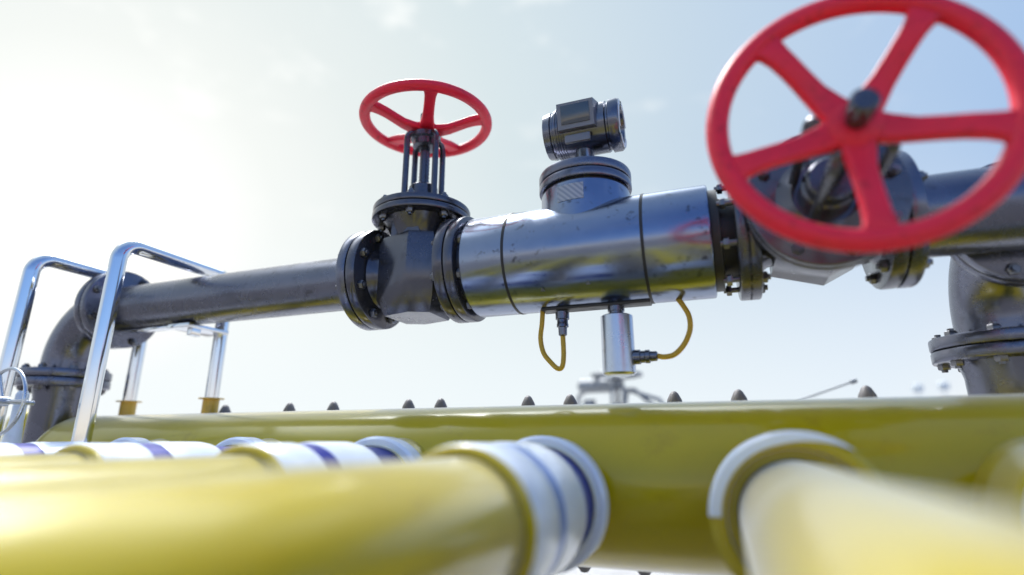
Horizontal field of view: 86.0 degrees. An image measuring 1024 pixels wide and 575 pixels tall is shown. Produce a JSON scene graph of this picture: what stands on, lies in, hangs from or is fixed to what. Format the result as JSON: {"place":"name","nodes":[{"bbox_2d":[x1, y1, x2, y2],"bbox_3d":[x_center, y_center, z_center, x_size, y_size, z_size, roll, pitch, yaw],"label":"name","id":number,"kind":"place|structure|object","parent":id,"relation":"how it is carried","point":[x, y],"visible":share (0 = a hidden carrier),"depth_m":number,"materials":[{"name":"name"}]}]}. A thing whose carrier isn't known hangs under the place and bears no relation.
{"place":"outdoors","nodes":[
{"label":"outdoors","id":0,"kind":"place"},
{"bbox_2d":[0,0,1023,440],"label":"sky","id":1,"kind":"structure","parent":0,"point":[229,136],"materials":[{"name":"white"}]},
{"bbox_2d":[557,567,679,574],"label":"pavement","id":2,"kind":"structure","parent":0,"point":[592,571],"depth_m":4.14,"materials":[{"name":"concrete"}]},
{"bbox_2d":[0,410,28,442],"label":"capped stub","id":3,"kind":"object","parent":2,"relation":"on","point":[7,421],"visible":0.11,"depth_m":3.58,"materials":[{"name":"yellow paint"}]},
{"bbox_2d":[13,376,110,442],"bbox_3d":[-2.214,1.059,2.550,0.376,1.245,0.376,-6,-17,20],"label":"riser pipe","id":4,"kind":"object","parent":2,"relation":"on","point":[56,402],"visible":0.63,"depth_m":2.58,"materials":[{"name":"metal"}]},
{"bbox_2d":[16,273,148,394],"bbox_3d":[-2.132,0.230,2.752,0.552,0.587,0.380,-6,-17,20],"label":"pipe elbow","id":5,"kind":"object","parent":4,"relation":"on","point":[66,350],"visible":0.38,"depth_m":2.65,"materials":[{"name":"grey metal"}]},
{"bbox_2d":[80,231,374,347],"bbox_3d":[-1.243,0.041,2.462,1.471,0.400,0.400,-6,-17,20],"label":"steel pipe","id":6,"kind":"object","parent":5,"relation":"attached to","point":[304,288],"visible":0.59,"depth_m":2.36,"materials":[{"name":"grey metal"}]},
{"bbox_2d":[576,379,662,403],"bbox_3d":[1.239,1.778,5.807,1.142,1.626,0.197,-6,-17,20],"label":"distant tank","id":7,"kind":"object","parent":2,"relation":"on","point":[594,386],"visible":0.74,"depth_m":6.02,"materials":[{"name":"grey metal"}]},
{"bbox_2d":[911,384,923,395],"bbox_3d":[7.349,2.698,9.705,0.180,1.970,0.180,-6,-17,20],"label":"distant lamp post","id":8,"kind":"object","parent":2,"relation":"on","point":[917,388],"visible":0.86,"depth_m":9.89,"materials":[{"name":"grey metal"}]},
{"bbox_2d":[937,381,949,395],"bbox_3d":[7.719,2.646,9.576,0.180,2.000,0.180,-6,-17,20],"label":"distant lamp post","id":9,"kind":"object","parent":2,"relation":"on","point":[943,385],"visible":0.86,"depth_m":9.77,"materials":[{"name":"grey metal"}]},
{"bbox_2d":[930,340,1023,394],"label":"riser pipe","id":10,"kind":"object","parent":2,"relation":"on","point":[983,371],"visible":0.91,"depth_m":1.72,"materials":[{"name":"metal"}]},
{"bbox_2d":[928,166,1023,372],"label":"pipe elbow","id":11,"kind":"object","parent":10,"relation":"on","point":[984,308],"visible":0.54,"depth_m":1.76,"materials":[{"name":"grey metal"}]},
{"bbox_2d":[897,151,1023,287],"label":"tee pipe","id":12,"kind":"object","parent":11,"relation":"attached to","point":[991,243],"visible":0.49,"depth_m":1.48,"materials":[{"name":"metal"}]},
{"bbox_2d":[706,0,1023,299],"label":"gate valve","id":13,"kind":"object","parent":12,"relation":"attached to","point":[828,198],"visible":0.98,"depth_m":1.13,"materials":[{"name":"metal"}]},
{"bbox_2d":[443,97,752,322],"bbox_3d":[0.289,-0.301,1.968,0.984,0.790,0.400,-6,-17,20],"label":"flow meter","id":14,"kind":"object","parent":13,"relation":"attached to","point":[592,234],"visible":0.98,"depth_m":1.80,"materials":[{"name":"metal"}]},
{"bbox_2d":[335,79,491,329],"bbox_3d":[-0.363,-0.296,2.218,0.556,0.917,0.556,-6,-17,20],"label":"gate valve","id":15,"kind":"object","parent":14,"relation":"attached to","point":[394,274],"visible":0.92,"depth_m":2.08,"materials":[{"name":"metal"}]},
{"bbox_2d":[555,311,568,335],"bbox_3d":[0.174,0.127,1.892,0.048,0.084,0.048,-6,-17,20],"label":"sensor plug","id":16,"kind":"object","parent":14,"relation":"attached to","point":[562,318],"visible":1,"depth_m":1.88,"materials":[{"name":"silver metal"}]},
{"bbox_2d":[538,311,565,370],"bbox_3d":[0.138,0.178,1.891,0.098,0.222,0.017,-6,-17,20],"label":"sensor cable","id":17,"kind":"object","parent":16,"relation":"hanging from","point":[551,363],"visible":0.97,"depth_m":1.87,"materials":[{"name":"yellow rubber"}]},
{"bbox_2d":[600,305,657,376],"bbox_3d":[0.382,0.172,1.799,0.179,0.230,0.108,-6,-17,20],"label":"pressure sensor","id":18,"kind":"object","parent":14,"relation":"hanging from","point":[622,356],"visible":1,"depth_m":1.76,"materials":[{"name":"metal"}]},
{"bbox_2d":[658,299,692,359],"bbox_3d":[0.519,0.129,1.758,0.118,0.200,0.017,-6,-17,20],"label":"sensor cable","id":19,"kind":"object","parent":14,"relation":"attached to","point":[684,343],"visible":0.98,"depth_m":1.74,"materials":[{"name":"yellow rubber"}]},
{"bbox_2d":[802,378,857,398],"bbox_3d":[1.758,0.604,3.142,0.401,0.153,0.028,-6,-17,20],"label":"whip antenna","id":20,"kind":"object","parent":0,"point":[853,381],"visible":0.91,"depth_m":3.12,"materials":[{"name":"grey metal"}]},
{"label":"ground","id":21,"kind":"structure","parent":0,"visible":0},
{"bbox_2d":[0,437,168,453],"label":"pipe","id":22,"kind":"object","parent":21,"relation":"on","point":[31,448],"visible":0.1,"depth_m":1.71,"materials":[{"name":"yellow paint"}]},
{"bbox_2d":[0,437,281,460],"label":"branch pipe","id":23,"kind":"object","parent":21,"relation":"on","point":[119,450],"visible":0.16,"depth_m":1.44,"materials":[{"name":"white metal"}]},
{"bbox_2d":[0,436,426,481],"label":"branch pipe","id":24,"kind":"object","parent":21,"relation":"on","point":[261,455],"visible":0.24,"depth_m":1.12,"materials":[{"name":"metal"}]},
{"bbox_2d":[0,436,609,574],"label":"branch pipe","id":25,"kind":"object","parent":21,"relation":"on","point":[535,505],"visible":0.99,"depth_m":0.54,"materials":[{"name":"yellow metal"}]},
{"bbox_2d":[36,394,1023,574],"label":"header pipe","id":26,"kind":"object","parent":25,"relation":"attached to","point":[659,463],"visible":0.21,"depth_m":1.47,"materials":[{"name":"yellow metal"}]},
{"bbox_2d":[0,367,34,442],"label":"valve","id":27,"kind":"object","parent":26,"relation":"attached to","point":[12,432],"visible":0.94,"depth_m":2.09,"materials":[{"name":"metal"}]},
{"bbox_2d":[0,254,147,437],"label":"hoop rail","id":28,"kind":"object","parent":26,"relation":"on","point":[34,267],"visible":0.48,"depth_m":2.42,"materials":[{"name":"silver metal"}]},
{"bbox_2d":[116,326,171,333],"bbox_3d":[-1.746,0.203,2.610,0.620,0.010,0.050,-6,-17,20],"label":"metal railing","id":29,"kind":"object","parent":28,"relation":"on","point":[149,329],"visible":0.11,"depth_m":2.59,"materials":[{"name":"silver metal"}]},
{"bbox_2d":[71,240,229,442],"bbox_3d":[-1.513,0.257,2.425,0.135,0.831,0.636,-6,-17,20],"label":"hoop rail","id":30,"kind":"object","parent":26,"relation":"on","point":[90,395],"visible":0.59,"depth_m":2.22,"materials":[{"name":"silver metal"}]},
{"bbox_2d":[219,403,295,412],"bbox_3d":[-1.159,0.573,2.485,0.494,0.094,0.100,-6,-17,20],"label":"stud plate","id":31,"kind":"object","parent":26,"relation":"on","point":[226,408],"visible":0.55,"depth_m":2.52,"materials":[{"name":"grey metal"}]},
{"bbox_2d":[327,399,414,409],"bbox_3d":[-0.592,0.516,2.283,0.488,0.094,0.100,-6,-17,20],"label":"stud plate","id":32,"kind":"object","parent":26,"relation":"on","point":[408,403],"visible":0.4,"depth_m":2.23,"materials":[{"name":"grey metal"}]},
{"bbox_2d":[434,395,534,407],"bbox_3d":[-0.111,0.468,2.111,0.486,0.094,0.100,-6,-17,20],"label":"stud plate","id":33,"kind":"object","parent":26,"relation":"on","point":[527,401],"visible":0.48,"depth_m":2.06,"materials":[{"name":"grey metal"}]},
{"bbox_2d":[563,391,681,404],"bbox_3d":[0.384,0.418,1.934,0.486,0.094,0.100,-6,-17,20],"label":"stud plate","id":34,"kind":"object","parent":26,"relation":"on","point":[674,396],"visible":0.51,"depth_m":1.88,"materials":[{"name":"grey metal"}]},
{"bbox_2d":[731,385,876,400],"bbox_3d":[0.919,0.364,1.743,0.486,0.094,0.100,-6,-17,20],"label":"stud plate","id":35,"kind":"object","parent":26,"relation":"on","point":[865,391],"visible":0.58,"depth_m":1.69,"materials":[{"name":"grey metal"}]},
{"bbox_2d":[708,431,1023,574],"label":"branch pipe","id":36,"kind":"object","parent":21,"relation":"on","point":[847,510],"visible":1,"depth_m":0.42,"materials":[{"name":"yellow metal"}]},
{"bbox_2d":[972,437,1023,513],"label":"branch pipe","id":37,"kind":"object","parent":21,"relation":"on","point":[999,481],"visible":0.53,"depth_m":1.09,"materials":[{"name":"yellow metal"}]},
{"bbox_3d":[2.172,1.916,5.272,3.020,1.070,0.200,-6,-17,20],"label":"distant pipe","id":38,"kind":"object","parent":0,"visible":0},
{"bbox_2d":[591,371,642,403],"bbox_3d":[1.131,1.353,5.832,0.556,0.917,0.556,-6,-17,20],"label":"valve","id":39,"kind":"object","parent":38,"relation":"attached to","point":[617,382],"visible":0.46,"depth_m":5.87,"materials":[{"name":"grey metal"}]}
]}

